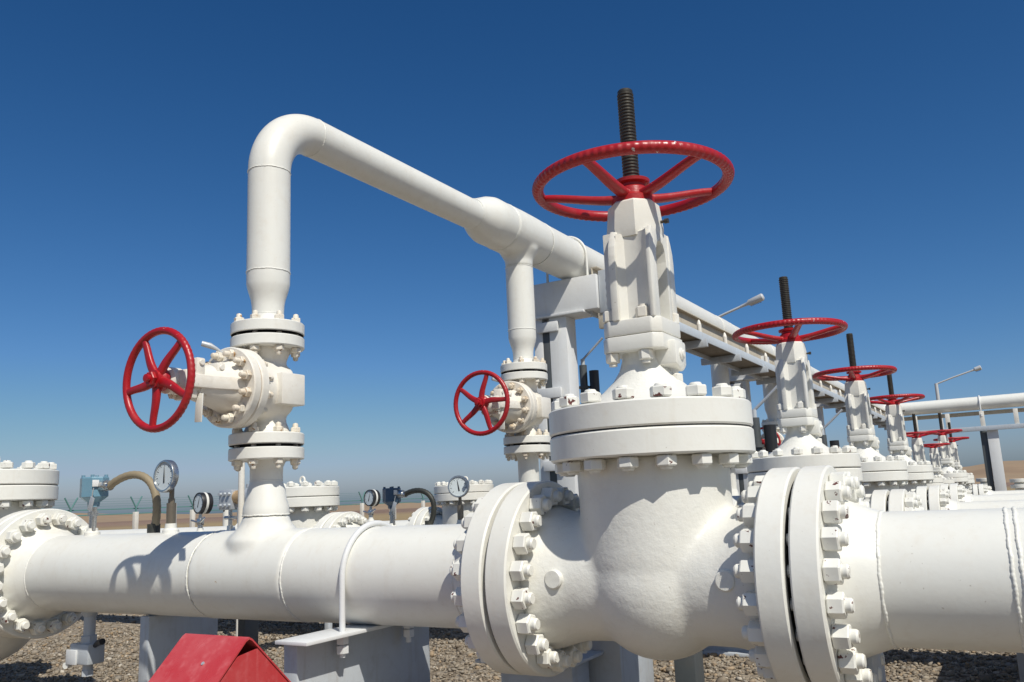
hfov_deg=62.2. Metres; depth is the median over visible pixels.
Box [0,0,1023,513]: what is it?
sky
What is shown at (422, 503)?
fence post
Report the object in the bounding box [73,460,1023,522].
hills
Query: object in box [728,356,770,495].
steel gantry
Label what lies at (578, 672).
pipe saddle
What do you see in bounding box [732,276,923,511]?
gate valve
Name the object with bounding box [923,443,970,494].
gate valve
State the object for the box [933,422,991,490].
gate valve
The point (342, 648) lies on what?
bolt
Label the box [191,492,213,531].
pressure gauge
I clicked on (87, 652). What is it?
drain valve
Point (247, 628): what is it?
pipe pedestal
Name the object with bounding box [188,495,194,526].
fence post
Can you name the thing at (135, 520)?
fence post
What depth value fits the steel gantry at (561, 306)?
7.12 m
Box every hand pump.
[579,337,602,403]
[752,385,777,452]
[819,409,842,446]
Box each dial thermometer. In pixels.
[153,460,178,533]
[448,475,469,523]
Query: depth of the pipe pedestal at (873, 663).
2.64 m
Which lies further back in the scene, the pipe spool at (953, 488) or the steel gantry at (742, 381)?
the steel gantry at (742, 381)
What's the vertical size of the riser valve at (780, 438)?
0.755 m
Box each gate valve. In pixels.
[449,88,884,681]
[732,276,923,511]
[812,333,951,509]
[869,374,965,501]
[906,414,943,487]
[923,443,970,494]
[932,413,987,494]
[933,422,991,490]
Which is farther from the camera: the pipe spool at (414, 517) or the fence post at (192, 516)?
the fence post at (192, 516)
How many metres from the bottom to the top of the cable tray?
0.535 m
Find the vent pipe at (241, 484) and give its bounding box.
[236,463,244,635]
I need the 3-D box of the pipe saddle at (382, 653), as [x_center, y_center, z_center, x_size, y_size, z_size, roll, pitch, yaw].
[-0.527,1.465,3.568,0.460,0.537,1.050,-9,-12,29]
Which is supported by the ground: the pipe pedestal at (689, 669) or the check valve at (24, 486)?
the pipe pedestal at (689, 669)
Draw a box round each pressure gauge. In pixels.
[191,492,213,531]
[363,489,380,521]
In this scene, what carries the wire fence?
attached to the fence post at (72, 505)
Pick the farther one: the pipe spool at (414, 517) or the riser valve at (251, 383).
the pipe spool at (414, 517)
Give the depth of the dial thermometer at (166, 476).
4.34 m
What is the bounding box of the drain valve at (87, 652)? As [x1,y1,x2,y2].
[63,612,105,676]
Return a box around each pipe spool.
[0,446,524,674]
[99,507,426,533]
[323,444,550,527]
[730,467,738,495]
[788,465,1023,681]
[888,489,922,511]
[928,485,1023,509]
[949,483,1023,501]
[978,484,1023,494]
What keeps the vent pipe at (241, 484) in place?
on the ground
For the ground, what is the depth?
6.12 m
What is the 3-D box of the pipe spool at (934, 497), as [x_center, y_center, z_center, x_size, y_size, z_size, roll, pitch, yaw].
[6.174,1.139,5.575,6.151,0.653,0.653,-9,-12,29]
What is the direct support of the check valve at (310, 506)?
attached to the pipe spool at (528, 469)
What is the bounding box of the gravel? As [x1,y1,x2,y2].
[0,613,1019,681]
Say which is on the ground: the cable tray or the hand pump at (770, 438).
the hand pump at (770, 438)
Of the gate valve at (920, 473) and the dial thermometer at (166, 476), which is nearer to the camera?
the dial thermometer at (166, 476)
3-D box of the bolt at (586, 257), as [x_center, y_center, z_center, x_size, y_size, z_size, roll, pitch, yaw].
[0.466,-0.652,7.265,0.424,0.506,0.045,-9,-12,29]
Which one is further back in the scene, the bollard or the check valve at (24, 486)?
the bollard
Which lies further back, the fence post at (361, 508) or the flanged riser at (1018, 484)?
the fence post at (361, 508)
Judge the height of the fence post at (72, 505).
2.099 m
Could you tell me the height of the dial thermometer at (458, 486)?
0.388 m
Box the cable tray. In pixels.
[590,266,886,429]
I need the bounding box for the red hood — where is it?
[148,633,290,681]
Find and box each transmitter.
[79,471,160,535]
[382,486,436,525]
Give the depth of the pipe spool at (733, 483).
10.49 m
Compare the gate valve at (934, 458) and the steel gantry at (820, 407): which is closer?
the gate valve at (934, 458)
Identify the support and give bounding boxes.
[978,395,982,415]
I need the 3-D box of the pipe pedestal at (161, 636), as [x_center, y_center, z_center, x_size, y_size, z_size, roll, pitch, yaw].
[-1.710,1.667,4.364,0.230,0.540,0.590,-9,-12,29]
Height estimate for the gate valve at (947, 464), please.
2.026 m
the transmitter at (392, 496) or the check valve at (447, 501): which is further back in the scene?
the check valve at (447, 501)
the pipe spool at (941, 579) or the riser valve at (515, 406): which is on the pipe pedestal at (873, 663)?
the pipe spool at (941, 579)
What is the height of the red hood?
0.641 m
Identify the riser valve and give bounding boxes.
[122,310,304,471]
[453,356,550,460]
[760,418,783,449]
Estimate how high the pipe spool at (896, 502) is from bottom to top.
0.653 m
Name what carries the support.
attached to the overhead pipe at (521, 243)
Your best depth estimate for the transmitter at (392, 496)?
6.76 m
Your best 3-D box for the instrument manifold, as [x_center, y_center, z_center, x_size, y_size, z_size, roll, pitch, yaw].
[-2.478,1.520,7.688,0.385,0.430,0.170,-9,-12,29]
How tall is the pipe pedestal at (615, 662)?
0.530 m
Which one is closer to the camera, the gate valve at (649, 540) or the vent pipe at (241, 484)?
the gate valve at (649, 540)
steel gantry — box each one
[534,274,599,495]
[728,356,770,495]
[816,390,837,434]
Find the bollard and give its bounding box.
[223,510,227,525]
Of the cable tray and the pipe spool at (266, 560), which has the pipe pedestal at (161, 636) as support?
the pipe spool at (266, 560)
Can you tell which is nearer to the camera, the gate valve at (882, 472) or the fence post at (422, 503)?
the gate valve at (882, 472)
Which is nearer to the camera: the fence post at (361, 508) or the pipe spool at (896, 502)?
the pipe spool at (896, 502)
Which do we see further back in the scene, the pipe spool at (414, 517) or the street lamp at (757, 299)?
the street lamp at (757, 299)
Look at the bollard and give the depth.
16.27 m
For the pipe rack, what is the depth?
22.42 m
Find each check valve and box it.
[0,460,88,660]
[231,476,367,529]
[405,476,493,525]
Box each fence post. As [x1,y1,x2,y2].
[64,497,77,512]
[130,496,142,528]
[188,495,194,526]
[358,491,364,516]
[421,494,424,506]
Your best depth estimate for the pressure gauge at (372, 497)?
10.13 m
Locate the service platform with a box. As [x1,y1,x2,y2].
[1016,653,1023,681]
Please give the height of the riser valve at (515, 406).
0.755 m
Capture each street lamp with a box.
[710,294,764,386]
[934,365,981,428]
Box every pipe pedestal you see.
[138,615,217,681]
[238,619,258,643]
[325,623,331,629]
[588,641,653,681]
[674,650,704,681]
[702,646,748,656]
[866,653,885,681]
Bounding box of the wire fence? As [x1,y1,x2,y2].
[63,491,433,515]
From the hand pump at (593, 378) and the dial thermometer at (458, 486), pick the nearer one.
the dial thermometer at (458, 486)
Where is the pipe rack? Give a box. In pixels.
[904,408,1023,490]
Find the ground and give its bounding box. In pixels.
[0,482,1019,681]
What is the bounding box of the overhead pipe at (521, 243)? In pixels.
[230,114,1023,425]
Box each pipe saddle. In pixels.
[275,624,429,681]
[475,650,603,681]
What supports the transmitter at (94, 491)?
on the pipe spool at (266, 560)
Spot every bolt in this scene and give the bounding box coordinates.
[336,520,413,657]
[546,236,588,282]
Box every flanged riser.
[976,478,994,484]
[1009,478,1023,489]
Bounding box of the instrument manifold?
[217,484,248,529]
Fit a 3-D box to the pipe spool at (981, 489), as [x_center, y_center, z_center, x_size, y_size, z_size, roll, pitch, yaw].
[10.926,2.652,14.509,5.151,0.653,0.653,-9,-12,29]
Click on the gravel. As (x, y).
(923, 675)
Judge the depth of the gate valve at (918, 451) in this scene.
11.68 m
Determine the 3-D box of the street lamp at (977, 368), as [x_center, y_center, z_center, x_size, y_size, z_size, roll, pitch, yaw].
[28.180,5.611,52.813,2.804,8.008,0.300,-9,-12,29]
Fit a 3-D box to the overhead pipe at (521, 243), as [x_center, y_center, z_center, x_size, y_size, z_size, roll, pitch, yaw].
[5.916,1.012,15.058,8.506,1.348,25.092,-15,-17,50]
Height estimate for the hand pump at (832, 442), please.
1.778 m

